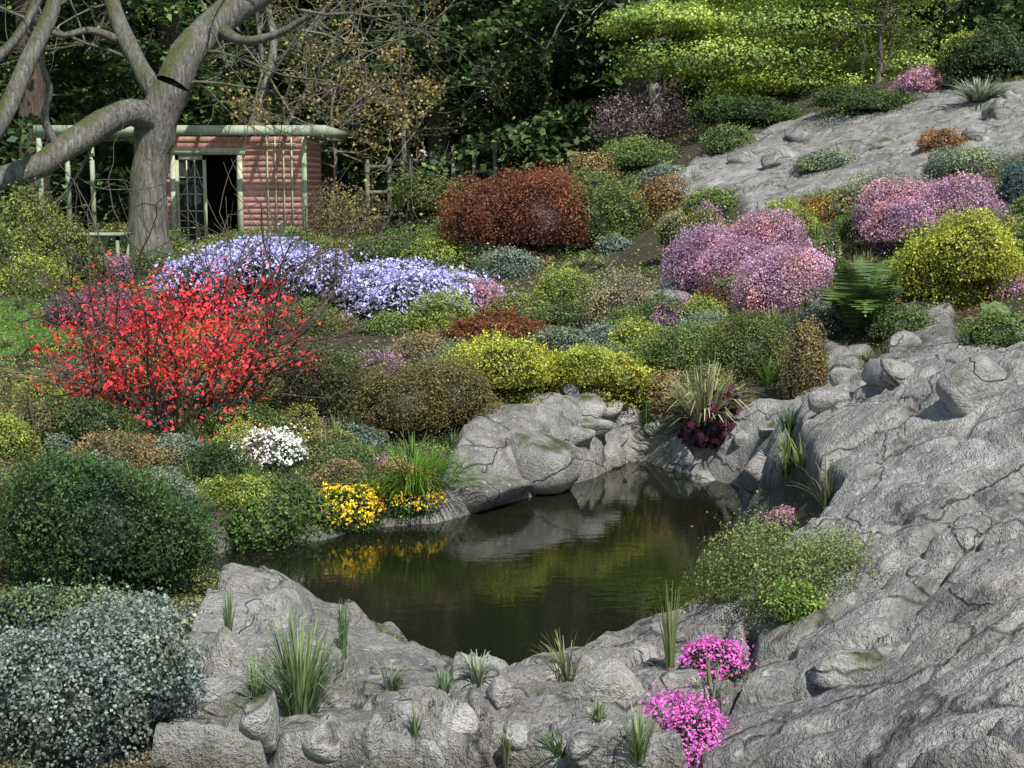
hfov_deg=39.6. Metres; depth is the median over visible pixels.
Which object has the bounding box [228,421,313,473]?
white flower
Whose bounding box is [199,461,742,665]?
pond water
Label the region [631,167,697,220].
slope shrub
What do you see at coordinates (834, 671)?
ledge rock
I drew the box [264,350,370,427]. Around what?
dark olive shrub
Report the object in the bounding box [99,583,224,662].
sedum shrub
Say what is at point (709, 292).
brown shrub
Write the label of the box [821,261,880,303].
slope shrub
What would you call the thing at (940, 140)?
brown shrub
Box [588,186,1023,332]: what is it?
fern fronds
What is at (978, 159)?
plant mat
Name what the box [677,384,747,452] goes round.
heuchera
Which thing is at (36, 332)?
ground carpet plant
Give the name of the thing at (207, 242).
hedge
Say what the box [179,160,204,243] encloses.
shed door glass
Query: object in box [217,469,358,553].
green plant
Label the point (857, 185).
plant mat
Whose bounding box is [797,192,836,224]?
orange shrub
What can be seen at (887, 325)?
slope shrub
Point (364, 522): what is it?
yellow flower
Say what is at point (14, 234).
shrub
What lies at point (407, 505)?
yellow flower
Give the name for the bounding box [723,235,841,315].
heather shrub
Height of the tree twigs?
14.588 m
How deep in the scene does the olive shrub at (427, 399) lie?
11.72 m
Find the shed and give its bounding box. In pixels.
[33,125,346,244]
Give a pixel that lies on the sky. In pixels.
(422, 150)
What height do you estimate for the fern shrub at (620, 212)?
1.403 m
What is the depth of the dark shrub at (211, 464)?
10.36 m
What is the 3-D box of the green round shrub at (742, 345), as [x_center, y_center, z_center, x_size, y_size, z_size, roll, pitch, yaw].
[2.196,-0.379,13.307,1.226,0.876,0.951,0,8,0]
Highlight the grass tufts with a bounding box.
[0,74,1023,766]
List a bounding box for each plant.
[0,62,1023,767]
[0,131,1023,576]
[0,577,136,640]
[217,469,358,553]
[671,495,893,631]
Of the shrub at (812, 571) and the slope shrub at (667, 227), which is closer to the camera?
the shrub at (812, 571)
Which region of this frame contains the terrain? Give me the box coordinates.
[0,63,1023,767]
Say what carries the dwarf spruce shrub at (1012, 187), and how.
on the terrain
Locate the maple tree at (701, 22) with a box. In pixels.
[575,0,983,100]
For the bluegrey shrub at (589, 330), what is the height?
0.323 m
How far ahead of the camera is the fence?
34.02 m
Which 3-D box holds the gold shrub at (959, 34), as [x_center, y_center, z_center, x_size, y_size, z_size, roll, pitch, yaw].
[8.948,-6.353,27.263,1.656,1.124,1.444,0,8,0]
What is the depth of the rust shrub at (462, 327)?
16.00 m
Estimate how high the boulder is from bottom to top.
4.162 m
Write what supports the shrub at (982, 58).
on the terrain
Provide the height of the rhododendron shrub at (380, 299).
1.171 m
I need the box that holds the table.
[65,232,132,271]
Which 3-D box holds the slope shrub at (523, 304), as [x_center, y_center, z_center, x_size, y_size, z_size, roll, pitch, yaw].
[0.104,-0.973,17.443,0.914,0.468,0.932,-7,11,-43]
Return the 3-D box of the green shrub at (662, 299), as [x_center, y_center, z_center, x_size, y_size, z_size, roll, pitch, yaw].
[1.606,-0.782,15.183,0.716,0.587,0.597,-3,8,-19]
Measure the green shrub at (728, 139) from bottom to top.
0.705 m
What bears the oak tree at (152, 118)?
on the terrain
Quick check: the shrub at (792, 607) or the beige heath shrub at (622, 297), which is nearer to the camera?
the shrub at (792, 607)
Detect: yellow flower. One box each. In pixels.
[309,475,389,533]
[375,469,449,519]
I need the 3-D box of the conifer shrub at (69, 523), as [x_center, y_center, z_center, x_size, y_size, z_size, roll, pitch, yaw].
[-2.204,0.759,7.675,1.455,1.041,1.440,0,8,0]
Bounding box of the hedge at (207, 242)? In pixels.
[171,220,355,257]
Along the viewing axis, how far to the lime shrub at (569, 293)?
17.31 m
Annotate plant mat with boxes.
[827,164,923,207]
[914,144,1013,175]
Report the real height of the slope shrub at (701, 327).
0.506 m
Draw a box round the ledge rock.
[806,647,892,688]
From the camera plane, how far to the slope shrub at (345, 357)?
13.66 m
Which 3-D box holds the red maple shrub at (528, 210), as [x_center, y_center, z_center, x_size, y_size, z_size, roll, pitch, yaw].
[0.203,-2.533,21.831,3.129,2.092,2.977,4,9,29]
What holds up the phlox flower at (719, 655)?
on the terrain
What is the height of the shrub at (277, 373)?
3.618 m
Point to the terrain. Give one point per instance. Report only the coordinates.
(930, 479)
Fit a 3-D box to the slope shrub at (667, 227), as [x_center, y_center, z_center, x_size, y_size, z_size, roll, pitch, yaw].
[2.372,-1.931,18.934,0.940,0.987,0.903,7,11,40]
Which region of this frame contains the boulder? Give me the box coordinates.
[184,89,1023,767]
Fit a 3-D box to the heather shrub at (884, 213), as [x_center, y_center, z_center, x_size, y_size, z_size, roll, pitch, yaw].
[4.946,-2.003,16.852,2.089,1.240,1.516,0,8,0]
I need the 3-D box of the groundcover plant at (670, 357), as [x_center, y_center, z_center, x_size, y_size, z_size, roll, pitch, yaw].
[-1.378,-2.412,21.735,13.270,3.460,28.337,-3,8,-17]
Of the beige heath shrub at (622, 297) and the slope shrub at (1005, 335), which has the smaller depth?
the slope shrub at (1005, 335)
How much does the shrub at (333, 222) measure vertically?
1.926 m
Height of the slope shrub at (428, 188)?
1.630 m
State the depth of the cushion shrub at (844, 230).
17.52 m
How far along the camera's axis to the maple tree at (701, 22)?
27.88 m
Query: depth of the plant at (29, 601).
6.78 m
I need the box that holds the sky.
[126,9,617,155]
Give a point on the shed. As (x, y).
(299, 174)
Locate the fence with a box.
[365,135,496,234]
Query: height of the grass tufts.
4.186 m
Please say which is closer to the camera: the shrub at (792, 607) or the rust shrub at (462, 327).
the shrub at (792, 607)
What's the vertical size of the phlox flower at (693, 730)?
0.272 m
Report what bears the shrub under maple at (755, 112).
on the terrain
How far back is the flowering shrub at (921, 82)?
25.77 m
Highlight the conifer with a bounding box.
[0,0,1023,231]
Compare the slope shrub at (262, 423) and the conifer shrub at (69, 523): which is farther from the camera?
the slope shrub at (262, 423)
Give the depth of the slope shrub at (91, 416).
10.66 m
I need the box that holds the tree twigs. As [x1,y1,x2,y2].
[0,0,963,234]
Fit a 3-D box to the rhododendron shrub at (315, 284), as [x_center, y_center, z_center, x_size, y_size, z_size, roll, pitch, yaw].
[-3.149,-1.303,18.247,2.644,1.472,2.294,5,10,34]
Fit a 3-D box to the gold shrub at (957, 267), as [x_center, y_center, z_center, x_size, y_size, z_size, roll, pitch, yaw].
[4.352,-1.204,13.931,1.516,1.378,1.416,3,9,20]
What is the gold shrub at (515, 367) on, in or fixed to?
on the terrain
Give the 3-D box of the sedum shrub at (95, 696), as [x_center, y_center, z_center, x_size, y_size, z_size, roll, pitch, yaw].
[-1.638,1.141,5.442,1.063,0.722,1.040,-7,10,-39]
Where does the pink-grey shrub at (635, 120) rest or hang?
on the terrain
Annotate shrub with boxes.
[0,107,450,459]
[0,164,117,292]
[0,433,234,600]
[0,574,217,767]
[2,388,148,444]
[35,279,167,329]
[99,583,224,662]
[142,223,371,322]
[181,431,260,484]
[188,394,296,441]
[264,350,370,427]
[285,338,391,380]
[300,176,391,244]
[325,339,514,444]
[328,245,518,324]
[383,167,479,233]
[427,149,607,270]
[434,322,564,406]
[438,299,562,345]
[482,284,560,320]
[517,323,603,356]
[528,337,660,410]
[545,259,599,307]
[562,173,656,253]
[573,256,669,332]
[580,320,624,347]
[586,76,694,159]
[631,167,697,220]
[632,284,695,332]
[650,194,834,296]
[650,203,735,266]
[674,314,720,361]
[683,276,732,319]
[691,297,797,389]
[693,116,758,153]
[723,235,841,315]
[759,576,828,622]
[772,301,834,399]
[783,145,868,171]
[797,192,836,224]
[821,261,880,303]
[830,203,872,244]
[842,162,1013,256]
[855,295,944,340]
[882,193,1023,309]
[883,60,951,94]
[909,126,968,153]
[931,19,1023,90]
[933,23,985,63]
[952,301,1023,349]
[994,154,1023,203]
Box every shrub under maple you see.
[674,88,813,133]
[802,82,928,120]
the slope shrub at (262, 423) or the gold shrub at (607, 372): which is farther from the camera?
the gold shrub at (607, 372)
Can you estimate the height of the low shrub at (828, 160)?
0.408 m
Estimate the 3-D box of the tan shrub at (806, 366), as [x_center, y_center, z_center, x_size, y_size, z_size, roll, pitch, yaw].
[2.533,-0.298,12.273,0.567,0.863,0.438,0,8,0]
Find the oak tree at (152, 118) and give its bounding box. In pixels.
[0,0,311,259]
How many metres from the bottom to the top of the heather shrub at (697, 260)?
1.391 m
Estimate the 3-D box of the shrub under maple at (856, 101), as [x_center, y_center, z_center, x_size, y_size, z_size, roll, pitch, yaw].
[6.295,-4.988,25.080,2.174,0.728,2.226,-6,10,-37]
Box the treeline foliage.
[0,0,1022,209]
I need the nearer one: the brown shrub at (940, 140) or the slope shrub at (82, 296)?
the slope shrub at (82, 296)
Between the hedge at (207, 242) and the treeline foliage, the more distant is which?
the treeline foliage
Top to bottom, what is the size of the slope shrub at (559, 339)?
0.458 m
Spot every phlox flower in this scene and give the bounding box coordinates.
[636,676,740,767]
[669,632,757,680]

